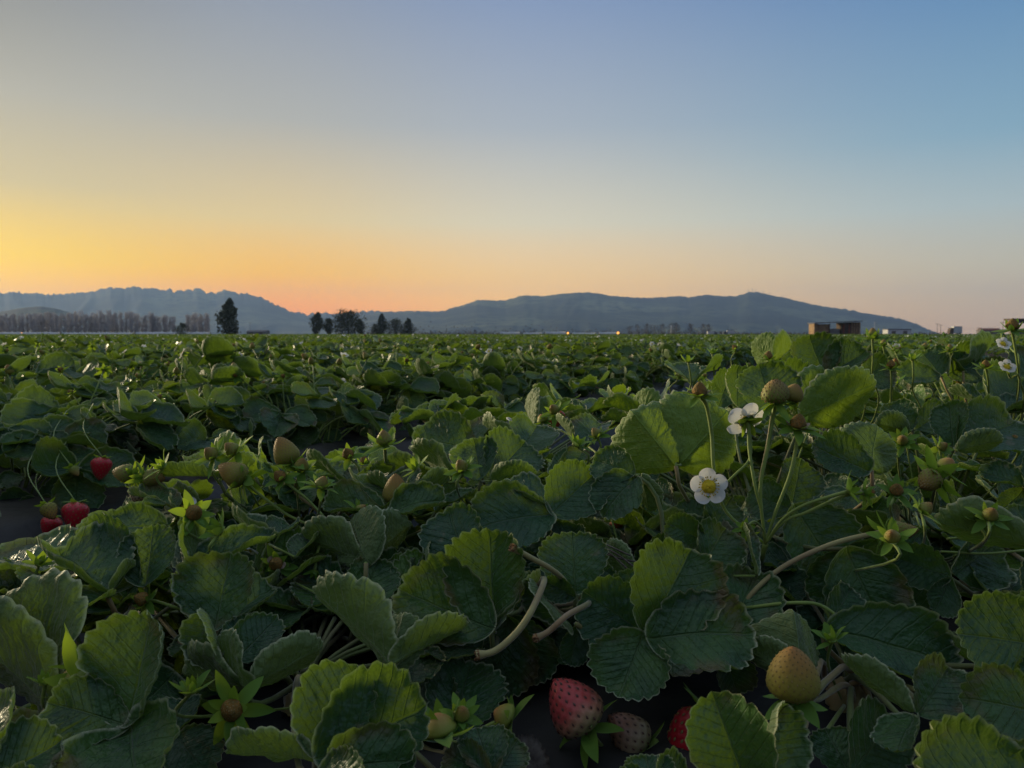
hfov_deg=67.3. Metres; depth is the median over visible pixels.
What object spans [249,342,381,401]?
strawberry plant
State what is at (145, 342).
strawberry plant
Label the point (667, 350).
strawberry plant
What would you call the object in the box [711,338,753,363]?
strawberry plant
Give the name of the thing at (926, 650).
strawberry plant
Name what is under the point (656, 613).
strawberry plant
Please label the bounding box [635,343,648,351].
strawberry plant
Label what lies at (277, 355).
strawberry plant
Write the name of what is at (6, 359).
strawberry plant
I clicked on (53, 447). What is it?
strawberry plant
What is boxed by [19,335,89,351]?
strawberry plant
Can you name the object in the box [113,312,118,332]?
poplar tree
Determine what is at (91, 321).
poplar tree
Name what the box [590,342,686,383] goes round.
strawberry plant
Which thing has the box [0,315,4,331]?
poplar tree
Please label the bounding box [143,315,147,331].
poplar tree
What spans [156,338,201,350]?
strawberry plant
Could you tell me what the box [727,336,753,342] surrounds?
strawberry plant
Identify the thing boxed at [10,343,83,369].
strawberry plant
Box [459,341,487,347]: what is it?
strawberry plant
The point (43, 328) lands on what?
poplar tree
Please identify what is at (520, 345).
strawberry plant
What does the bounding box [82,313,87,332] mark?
poplar tree
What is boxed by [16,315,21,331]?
poplar tree
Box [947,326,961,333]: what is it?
box truck
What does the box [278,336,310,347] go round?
strawberry plant
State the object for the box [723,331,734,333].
box truck
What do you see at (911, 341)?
strawberry plant
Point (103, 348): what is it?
strawberry plant
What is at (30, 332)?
hoop tunnel
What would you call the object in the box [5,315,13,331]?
poplar tree
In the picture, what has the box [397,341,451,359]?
strawberry plant
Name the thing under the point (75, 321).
poplar tree
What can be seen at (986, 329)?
farm building
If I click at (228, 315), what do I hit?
evergreen tree
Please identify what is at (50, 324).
poplar tree
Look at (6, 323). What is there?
poplar tree
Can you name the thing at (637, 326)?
bare shade tree
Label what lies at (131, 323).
poplar tree
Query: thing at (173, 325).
poplar tree
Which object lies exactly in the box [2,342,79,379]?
strawberry plant
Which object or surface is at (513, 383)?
strawberry plant
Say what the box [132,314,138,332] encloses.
poplar tree
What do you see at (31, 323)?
poplar tree
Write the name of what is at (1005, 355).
ground
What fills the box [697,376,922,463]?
strawberry plant
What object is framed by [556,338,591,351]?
strawberry plant
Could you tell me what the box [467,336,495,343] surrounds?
strawberry plant
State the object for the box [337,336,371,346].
strawberry plant
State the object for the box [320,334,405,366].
strawberry plant
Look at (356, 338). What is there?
strawberry plant
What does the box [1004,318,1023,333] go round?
roofed stand
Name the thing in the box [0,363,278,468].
strawberry plant
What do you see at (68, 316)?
poplar tree
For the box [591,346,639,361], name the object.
strawberry plant
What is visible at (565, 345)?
strawberry plant
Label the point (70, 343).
strawberry plant
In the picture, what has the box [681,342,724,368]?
strawberry plant
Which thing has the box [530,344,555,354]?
strawberry plant
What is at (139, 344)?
strawberry plant
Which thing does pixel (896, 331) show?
farm building
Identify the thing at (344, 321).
tree
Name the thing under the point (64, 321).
poplar tree
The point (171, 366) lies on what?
strawberry plant
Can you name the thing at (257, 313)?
mountain range
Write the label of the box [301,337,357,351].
strawberry plant
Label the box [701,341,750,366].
strawberry plant
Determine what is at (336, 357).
strawberry plant
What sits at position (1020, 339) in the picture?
strawberry plant
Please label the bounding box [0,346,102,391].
strawberry plant
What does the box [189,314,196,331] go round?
poplar tree
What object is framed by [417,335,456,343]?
strawberry plant
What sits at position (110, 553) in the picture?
strawberry plant
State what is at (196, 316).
poplar tree
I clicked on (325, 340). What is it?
strawberry plant
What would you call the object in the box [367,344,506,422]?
strawberry plant
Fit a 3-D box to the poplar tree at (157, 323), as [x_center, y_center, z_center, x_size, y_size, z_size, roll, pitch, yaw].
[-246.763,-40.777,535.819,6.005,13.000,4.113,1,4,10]
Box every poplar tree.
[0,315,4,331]
[2,314,8,331]
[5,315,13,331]
[12,314,17,331]
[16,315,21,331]
[19,313,24,331]
[24,315,30,331]
[28,313,35,331]
[32,316,38,331]
[35,315,40,331]
[37,313,44,331]
[40,313,47,331]
[45,311,49,331]
[48,311,54,331]
[53,314,61,331]
[59,314,62,331]
[61,314,68,332]
[66,312,70,332]
[67,313,74,332]
[73,310,78,331]
[73,314,82,332]
[78,310,82,332]
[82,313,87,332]
[83,314,89,332]
[88,315,92,332]
[92,314,97,332]
[93,314,98,332]
[96,313,103,332]
[100,312,106,332]
[104,315,110,332]
[108,310,113,330]
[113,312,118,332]
[117,310,123,332]
[123,312,128,332]
[128,312,134,331]
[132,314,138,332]
[136,315,140,331]
[140,317,144,331]
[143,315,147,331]
[149,315,155,331]
[153,316,157,331]
[154,316,161,331]
[163,316,167,331]
[167,316,171,331]
[171,319,174,331]
[185,315,189,330]
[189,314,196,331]
[190,314,198,331]
[199,314,204,331]
[204,314,209,331]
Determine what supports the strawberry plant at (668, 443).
on the plastic mulch at (655, 713)
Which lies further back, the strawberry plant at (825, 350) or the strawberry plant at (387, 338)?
the strawberry plant at (387, 338)
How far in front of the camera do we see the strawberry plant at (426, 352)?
3.25 m
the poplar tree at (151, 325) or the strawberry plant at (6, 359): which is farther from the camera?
the poplar tree at (151, 325)
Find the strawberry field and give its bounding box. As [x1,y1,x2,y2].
[0,333,1023,355]
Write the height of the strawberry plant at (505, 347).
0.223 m
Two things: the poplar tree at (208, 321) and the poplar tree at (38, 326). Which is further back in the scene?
the poplar tree at (38, 326)
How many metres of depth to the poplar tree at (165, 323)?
553.34 m
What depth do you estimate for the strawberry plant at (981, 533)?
0.67 m
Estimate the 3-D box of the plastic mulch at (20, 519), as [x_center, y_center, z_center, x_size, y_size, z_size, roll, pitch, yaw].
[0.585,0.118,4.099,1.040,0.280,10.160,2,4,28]
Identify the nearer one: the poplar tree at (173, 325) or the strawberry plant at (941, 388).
the strawberry plant at (941, 388)
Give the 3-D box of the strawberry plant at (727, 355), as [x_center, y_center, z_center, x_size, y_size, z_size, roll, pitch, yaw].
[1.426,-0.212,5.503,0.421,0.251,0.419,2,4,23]
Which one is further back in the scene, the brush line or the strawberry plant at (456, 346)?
the brush line
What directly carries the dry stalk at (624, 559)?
on the strawberry plant at (471, 565)
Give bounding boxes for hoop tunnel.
[0,332,60,333]
[62,333,133,333]
[135,332,210,333]
[500,332,519,333]
[545,332,565,333]
[599,332,615,333]
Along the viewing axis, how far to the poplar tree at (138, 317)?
545.48 m
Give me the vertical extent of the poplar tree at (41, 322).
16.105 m
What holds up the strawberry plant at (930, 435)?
on the plastic mulch at (655, 713)
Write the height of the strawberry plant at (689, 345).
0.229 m
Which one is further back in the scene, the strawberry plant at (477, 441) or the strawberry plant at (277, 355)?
the strawberry plant at (277, 355)
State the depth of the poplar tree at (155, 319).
535.27 m
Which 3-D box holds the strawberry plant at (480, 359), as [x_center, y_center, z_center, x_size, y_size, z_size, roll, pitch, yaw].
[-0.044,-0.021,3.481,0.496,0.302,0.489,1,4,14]
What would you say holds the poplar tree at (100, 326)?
on the ground
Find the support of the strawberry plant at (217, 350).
on the plastic mulch at (20, 519)
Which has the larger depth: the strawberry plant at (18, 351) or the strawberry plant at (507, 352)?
the strawberry plant at (507, 352)
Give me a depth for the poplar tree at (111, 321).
554.77 m
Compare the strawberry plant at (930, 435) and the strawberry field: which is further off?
the strawberry field
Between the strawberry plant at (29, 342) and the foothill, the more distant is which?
the foothill
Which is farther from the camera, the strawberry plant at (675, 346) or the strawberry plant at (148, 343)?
the strawberry plant at (675, 346)
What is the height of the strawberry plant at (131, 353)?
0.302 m
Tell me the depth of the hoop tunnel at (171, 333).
512.57 m
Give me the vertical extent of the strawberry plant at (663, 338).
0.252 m
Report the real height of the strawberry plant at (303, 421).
0.279 m
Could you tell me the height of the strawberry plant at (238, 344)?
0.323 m
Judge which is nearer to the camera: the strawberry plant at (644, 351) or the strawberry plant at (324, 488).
the strawberry plant at (324, 488)
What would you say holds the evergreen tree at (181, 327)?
on the ground
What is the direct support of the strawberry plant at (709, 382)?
on the plastic mulch at (655, 713)
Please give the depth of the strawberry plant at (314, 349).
5.35 m
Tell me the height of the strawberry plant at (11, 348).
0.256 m
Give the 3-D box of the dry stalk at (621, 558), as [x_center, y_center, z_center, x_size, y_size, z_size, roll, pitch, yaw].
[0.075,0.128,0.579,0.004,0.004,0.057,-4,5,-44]
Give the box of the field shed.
[807,321,861,333]
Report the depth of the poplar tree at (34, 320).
548.81 m
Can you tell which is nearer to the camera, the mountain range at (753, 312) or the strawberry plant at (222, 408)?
the strawberry plant at (222, 408)
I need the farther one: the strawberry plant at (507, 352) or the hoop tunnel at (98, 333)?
the hoop tunnel at (98, 333)
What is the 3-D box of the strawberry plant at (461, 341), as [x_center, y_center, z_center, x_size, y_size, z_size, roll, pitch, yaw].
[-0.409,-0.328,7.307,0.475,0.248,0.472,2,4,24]
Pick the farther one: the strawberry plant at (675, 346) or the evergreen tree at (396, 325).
the evergreen tree at (396, 325)
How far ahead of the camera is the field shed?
164.59 m
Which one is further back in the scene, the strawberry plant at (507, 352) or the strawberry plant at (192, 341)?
the strawberry plant at (192, 341)
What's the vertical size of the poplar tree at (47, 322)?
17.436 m
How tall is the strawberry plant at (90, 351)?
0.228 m
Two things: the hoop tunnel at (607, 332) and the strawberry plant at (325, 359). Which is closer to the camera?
the strawberry plant at (325, 359)
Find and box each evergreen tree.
[173,323,191,333]
[214,298,240,333]
[308,312,324,333]
[323,318,332,333]
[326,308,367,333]
[355,318,365,333]
[370,323,382,333]
[377,313,387,333]
[383,318,405,333]
[399,318,416,333]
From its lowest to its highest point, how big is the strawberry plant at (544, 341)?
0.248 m
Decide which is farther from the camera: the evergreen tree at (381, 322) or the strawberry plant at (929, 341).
the evergreen tree at (381, 322)
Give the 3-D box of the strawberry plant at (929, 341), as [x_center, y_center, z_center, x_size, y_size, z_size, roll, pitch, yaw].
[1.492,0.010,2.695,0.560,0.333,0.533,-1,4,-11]
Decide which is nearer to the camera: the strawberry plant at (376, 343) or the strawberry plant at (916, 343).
the strawberry plant at (916, 343)
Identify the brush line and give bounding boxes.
[363,322,946,333]
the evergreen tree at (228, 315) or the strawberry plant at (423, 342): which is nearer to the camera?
the strawberry plant at (423, 342)
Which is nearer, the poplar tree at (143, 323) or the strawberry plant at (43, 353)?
the strawberry plant at (43, 353)
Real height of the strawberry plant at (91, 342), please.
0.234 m
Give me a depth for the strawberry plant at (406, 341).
4.68 m
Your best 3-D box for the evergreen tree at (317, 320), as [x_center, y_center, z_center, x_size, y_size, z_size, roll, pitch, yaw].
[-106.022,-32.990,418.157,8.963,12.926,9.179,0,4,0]
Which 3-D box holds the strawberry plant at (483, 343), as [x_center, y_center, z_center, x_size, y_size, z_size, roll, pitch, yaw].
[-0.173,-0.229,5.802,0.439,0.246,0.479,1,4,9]
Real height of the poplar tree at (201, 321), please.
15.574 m
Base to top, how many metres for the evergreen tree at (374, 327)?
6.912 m
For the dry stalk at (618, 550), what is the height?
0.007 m
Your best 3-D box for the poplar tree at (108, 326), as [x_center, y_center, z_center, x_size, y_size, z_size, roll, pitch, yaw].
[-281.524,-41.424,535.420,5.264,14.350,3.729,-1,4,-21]
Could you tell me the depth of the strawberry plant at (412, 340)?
6.38 m
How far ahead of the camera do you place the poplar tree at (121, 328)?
539.59 m
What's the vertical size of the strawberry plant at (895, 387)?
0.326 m
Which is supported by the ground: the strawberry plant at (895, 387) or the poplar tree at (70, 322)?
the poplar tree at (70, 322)
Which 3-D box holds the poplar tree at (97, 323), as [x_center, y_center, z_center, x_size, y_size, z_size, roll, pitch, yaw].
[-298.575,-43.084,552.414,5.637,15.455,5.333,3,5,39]
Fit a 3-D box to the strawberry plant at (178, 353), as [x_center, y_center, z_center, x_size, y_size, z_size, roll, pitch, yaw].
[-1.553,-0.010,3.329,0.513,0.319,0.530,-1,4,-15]
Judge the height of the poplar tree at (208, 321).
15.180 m
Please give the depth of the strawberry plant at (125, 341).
7.01 m
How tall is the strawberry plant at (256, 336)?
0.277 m
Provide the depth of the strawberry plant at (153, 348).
5.69 m
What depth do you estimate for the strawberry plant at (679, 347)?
5.49 m
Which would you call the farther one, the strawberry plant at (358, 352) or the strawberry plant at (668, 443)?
the strawberry plant at (358, 352)
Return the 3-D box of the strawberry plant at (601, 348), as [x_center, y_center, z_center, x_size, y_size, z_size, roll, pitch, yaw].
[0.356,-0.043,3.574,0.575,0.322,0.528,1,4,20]
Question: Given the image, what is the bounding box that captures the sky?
[0,0,1023,333]
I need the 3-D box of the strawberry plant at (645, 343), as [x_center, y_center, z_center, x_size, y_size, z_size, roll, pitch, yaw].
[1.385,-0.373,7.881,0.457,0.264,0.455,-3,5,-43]
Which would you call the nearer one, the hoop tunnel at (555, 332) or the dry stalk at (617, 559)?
the dry stalk at (617, 559)
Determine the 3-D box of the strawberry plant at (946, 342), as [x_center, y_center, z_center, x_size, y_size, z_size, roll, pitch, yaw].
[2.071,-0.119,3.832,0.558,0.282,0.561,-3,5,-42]
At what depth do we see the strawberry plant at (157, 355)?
4.32 m
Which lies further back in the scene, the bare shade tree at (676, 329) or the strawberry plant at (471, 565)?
the bare shade tree at (676, 329)
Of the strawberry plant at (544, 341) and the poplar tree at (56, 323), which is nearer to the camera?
the strawberry plant at (544, 341)
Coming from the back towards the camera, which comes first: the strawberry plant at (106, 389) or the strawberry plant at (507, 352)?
the strawberry plant at (507, 352)
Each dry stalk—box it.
[603,542,630,555]
[606,547,633,566]
[607,553,635,561]
[608,552,626,568]
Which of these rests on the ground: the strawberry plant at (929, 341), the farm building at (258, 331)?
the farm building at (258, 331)
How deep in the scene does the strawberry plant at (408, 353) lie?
4.22 m
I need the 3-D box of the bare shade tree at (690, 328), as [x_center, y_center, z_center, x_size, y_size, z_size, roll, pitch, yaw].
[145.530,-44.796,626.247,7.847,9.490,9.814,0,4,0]
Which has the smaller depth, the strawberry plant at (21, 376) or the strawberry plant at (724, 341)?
the strawberry plant at (21, 376)
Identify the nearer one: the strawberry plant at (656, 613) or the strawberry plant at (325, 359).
the strawberry plant at (656, 613)
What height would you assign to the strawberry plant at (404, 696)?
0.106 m
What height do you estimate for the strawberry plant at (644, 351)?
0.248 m
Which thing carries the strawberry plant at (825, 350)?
on the plastic mulch at (655, 713)
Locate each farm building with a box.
[246,330,269,333]
[882,329,911,333]
[976,328,1000,333]
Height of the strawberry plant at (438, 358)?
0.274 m
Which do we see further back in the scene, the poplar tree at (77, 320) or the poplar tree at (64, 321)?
the poplar tree at (77, 320)
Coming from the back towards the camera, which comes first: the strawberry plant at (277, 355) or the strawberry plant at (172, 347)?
the strawberry plant at (172, 347)
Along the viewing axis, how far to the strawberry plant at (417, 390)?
1.99 m
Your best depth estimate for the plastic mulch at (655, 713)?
0.51 m
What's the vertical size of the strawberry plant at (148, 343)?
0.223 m
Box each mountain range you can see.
[0,286,380,333]
[332,292,936,333]
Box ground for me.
[945,339,1007,358]
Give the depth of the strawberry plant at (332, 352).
4.05 m
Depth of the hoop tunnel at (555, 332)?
597.41 m
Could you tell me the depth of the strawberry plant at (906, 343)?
5.24 m
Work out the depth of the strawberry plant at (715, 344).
6.24 m
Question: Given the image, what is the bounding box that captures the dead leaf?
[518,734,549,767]
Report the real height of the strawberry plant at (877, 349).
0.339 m
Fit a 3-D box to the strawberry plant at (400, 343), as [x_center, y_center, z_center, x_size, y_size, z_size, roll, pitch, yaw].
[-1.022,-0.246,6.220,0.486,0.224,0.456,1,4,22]
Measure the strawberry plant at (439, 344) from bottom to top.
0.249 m
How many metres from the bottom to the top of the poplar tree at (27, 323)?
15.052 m
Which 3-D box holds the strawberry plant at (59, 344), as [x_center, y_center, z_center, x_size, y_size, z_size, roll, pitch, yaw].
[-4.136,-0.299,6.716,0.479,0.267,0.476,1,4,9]
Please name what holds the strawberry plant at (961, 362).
on the plastic mulch at (655, 713)
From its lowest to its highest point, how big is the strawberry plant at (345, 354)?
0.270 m
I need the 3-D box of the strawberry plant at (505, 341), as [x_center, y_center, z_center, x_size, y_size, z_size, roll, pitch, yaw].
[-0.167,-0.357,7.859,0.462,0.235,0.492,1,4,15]
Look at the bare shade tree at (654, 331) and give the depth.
618.42 m
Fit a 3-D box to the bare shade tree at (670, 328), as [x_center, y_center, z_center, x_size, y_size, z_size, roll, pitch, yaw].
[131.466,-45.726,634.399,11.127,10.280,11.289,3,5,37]
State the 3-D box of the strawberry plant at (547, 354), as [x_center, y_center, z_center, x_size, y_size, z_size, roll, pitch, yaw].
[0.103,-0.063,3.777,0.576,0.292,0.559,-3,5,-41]
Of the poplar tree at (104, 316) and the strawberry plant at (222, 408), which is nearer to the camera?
the strawberry plant at (222, 408)
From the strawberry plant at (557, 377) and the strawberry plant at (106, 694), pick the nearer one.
the strawberry plant at (106, 694)
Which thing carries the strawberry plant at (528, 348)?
on the plastic mulch at (20, 519)
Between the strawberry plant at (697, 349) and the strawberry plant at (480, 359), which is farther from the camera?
the strawberry plant at (697, 349)
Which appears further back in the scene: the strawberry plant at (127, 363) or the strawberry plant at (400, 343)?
the strawberry plant at (400, 343)
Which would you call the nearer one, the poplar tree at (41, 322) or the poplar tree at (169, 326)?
the poplar tree at (169, 326)
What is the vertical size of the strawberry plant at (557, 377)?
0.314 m
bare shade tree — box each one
[633,324,642,333]
[641,323,653,333]
[648,324,660,333]
[656,323,666,333]
[666,323,676,333]
[670,322,680,333]
[687,323,694,333]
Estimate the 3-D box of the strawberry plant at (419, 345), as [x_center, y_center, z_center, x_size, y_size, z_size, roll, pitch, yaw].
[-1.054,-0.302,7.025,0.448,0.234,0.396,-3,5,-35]
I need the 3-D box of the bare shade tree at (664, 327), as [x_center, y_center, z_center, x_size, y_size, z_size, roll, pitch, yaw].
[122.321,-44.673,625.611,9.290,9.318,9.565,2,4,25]
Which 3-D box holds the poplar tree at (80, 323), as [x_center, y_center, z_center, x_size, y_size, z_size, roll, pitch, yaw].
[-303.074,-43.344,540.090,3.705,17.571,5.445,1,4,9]
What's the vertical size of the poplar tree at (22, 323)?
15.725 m
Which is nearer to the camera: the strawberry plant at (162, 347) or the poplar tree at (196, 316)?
the strawberry plant at (162, 347)
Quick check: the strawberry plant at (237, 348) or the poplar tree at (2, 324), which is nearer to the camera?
the strawberry plant at (237, 348)
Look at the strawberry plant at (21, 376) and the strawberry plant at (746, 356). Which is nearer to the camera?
the strawberry plant at (21, 376)
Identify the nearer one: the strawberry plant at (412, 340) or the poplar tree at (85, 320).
the strawberry plant at (412, 340)
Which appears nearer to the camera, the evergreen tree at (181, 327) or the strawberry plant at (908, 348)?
the strawberry plant at (908, 348)
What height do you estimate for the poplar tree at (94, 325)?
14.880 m
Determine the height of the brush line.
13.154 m
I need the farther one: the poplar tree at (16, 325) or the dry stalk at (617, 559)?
the poplar tree at (16, 325)
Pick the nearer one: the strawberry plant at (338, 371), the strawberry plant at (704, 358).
the strawberry plant at (338, 371)
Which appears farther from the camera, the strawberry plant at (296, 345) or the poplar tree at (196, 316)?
the poplar tree at (196, 316)
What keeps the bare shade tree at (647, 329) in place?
on the ground
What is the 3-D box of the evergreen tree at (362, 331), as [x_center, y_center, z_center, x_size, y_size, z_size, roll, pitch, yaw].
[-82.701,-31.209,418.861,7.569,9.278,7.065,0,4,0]
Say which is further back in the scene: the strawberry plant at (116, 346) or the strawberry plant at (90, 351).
the strawberry plant at (116, 346)
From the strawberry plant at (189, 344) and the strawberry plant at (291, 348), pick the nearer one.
the strawberry plant at (291, 348)
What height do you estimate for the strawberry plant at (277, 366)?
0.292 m
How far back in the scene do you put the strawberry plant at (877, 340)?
4.36 m
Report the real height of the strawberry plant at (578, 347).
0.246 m
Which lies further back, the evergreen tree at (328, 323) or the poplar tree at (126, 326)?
the poplar tree at (126, 326)
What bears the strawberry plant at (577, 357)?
on the plastic mulch at (20, 519)
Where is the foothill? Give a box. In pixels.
[0,306,134,333]
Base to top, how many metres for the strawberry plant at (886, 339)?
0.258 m
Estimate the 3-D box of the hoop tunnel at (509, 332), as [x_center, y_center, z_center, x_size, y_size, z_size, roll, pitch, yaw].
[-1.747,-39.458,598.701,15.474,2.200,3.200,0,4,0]
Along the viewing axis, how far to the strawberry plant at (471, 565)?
0.53 m
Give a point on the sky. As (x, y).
(306, 157)
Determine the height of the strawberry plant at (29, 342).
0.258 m
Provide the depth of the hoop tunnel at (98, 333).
512.66 m
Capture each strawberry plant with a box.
[0,345,17,388]
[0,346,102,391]
[0,354,134,467]
[0,363,189,532]
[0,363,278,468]
[0,472,359,708]
[0,567,360,767]
[1,336,44,348]
[1,342,47,369]
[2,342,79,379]
[6,347,37,370]
[9,332,77,349]
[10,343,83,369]
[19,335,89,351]
[28,334,62,345]
[34,335,262,432]
[44,347,86,352]
[56,335,187,389]
[60,339,112,350]
[72,347,171,386]
[77,343,142,351]
[78,342,139,372]
[84,342,135,373]
[103,340,135,345]
[104,339,149,346]
[106,340,192,370]
[112,427,477,640]
[119,342,158,350]
[119,344,206,380]
[121,342,157,366]
[123,338,163,347]
[135,359,223,385]
[141,339,174,348]
[146,343,202,361]
[150,353,343,412]
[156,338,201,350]
[165,339,256,365]
[167,525,533,767]
[170,343,263,380]
[175,337,203,345]
[175,352,413,449]
[224,342,305,363]
[234,338,268,359]
[242,338,301,348]
[245,336,336,375]
[245,337,306,354]
[246,333,285,347]
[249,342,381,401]
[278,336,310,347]
[284,347,472,432]
[287,457,650,698]
[289,340,346,356]
[291,338,347,355]
[300,347,383,375]
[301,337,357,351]
[314,337,357,354]
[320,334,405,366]
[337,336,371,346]
[341,334,392,348]
[341,345,414,400]
[343,347,370,357]
[345,340,417,356]
[350,336,375,343]
[354,382,693,519]
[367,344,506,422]
[372,340,408,346]
[376,348,417,361]
[382,337,427,350]
[382,338,422,347]
[385,334,413,341]
[390,344,494,396]
[394,335,444,347]
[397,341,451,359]
[413,344,529,396]
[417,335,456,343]
[423,337,460,348]
[432,349,545,403]
[438,342,484,358]
[448,337,475,345]
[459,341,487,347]
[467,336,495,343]
[471,338,504,348]
[474,346,548,380]
[480,338,532,348]
[481,337,511,343]
[482,341,523,355]
[482,344,516,364]
[504,337,569,354]
[504,342,580,375]
[505,344,588,400]
[515,345,642,397]
[517,337,557,346]
[520,344,588,376]
[522,444,807,767]
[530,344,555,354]
[553,340,653,388]
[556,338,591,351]
[557,339,606,365]
[568,328,963,526]
[586,342,696,386]
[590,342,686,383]
[590,348,931,670]
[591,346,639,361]
[619,511,1023,767]
[622,338,683,377]
[628,335,657,347]
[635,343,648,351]
[640,338,688,350]
[651,336,683,343]
[654,341,692,362]
[666,339,696,346]
[674,340,721,362]
[675,345,711,365]
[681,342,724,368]
[683,340,724,347]
[689,337,739,364]
[693,373,852,437]
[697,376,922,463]
[700,338,732,344]
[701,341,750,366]
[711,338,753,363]
[726,342,753,365]
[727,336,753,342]
[729,363,899,407]
[735,358,1023,618]
[851,336,894,345]
[855,339,902,351]
[865,340,893,359]
[874,373,1023,435]
[878,346,1023,416]
[878,382,1023,460]
[886,343,908,361]
[891,338,957,352]
[892,318,1023,495]
[892,340,992,373]
[898,337,956,348]
[903,332,953,354]
[903,338,948,347]
[907,339,926,343]
[1009,337,1023,349]
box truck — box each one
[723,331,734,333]
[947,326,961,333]
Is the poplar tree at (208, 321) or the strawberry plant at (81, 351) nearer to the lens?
the strawberry plant at (81, 351)
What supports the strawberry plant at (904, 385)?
on the plastic mulch at (655, 713)
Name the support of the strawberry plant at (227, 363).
on the plastic mulch
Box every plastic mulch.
[0,359,781,711]
[163,435,973,767]
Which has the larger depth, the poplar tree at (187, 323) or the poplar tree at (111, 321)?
the poplar tree at (111, 321)
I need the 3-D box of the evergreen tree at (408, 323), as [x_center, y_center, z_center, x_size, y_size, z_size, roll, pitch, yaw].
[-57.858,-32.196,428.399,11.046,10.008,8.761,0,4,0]
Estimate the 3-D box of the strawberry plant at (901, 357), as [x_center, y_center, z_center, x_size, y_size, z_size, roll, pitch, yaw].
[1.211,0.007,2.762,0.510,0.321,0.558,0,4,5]
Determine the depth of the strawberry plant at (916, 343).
4.44 m
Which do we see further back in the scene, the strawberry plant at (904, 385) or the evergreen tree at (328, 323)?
the evergreen tree at (328, 323)

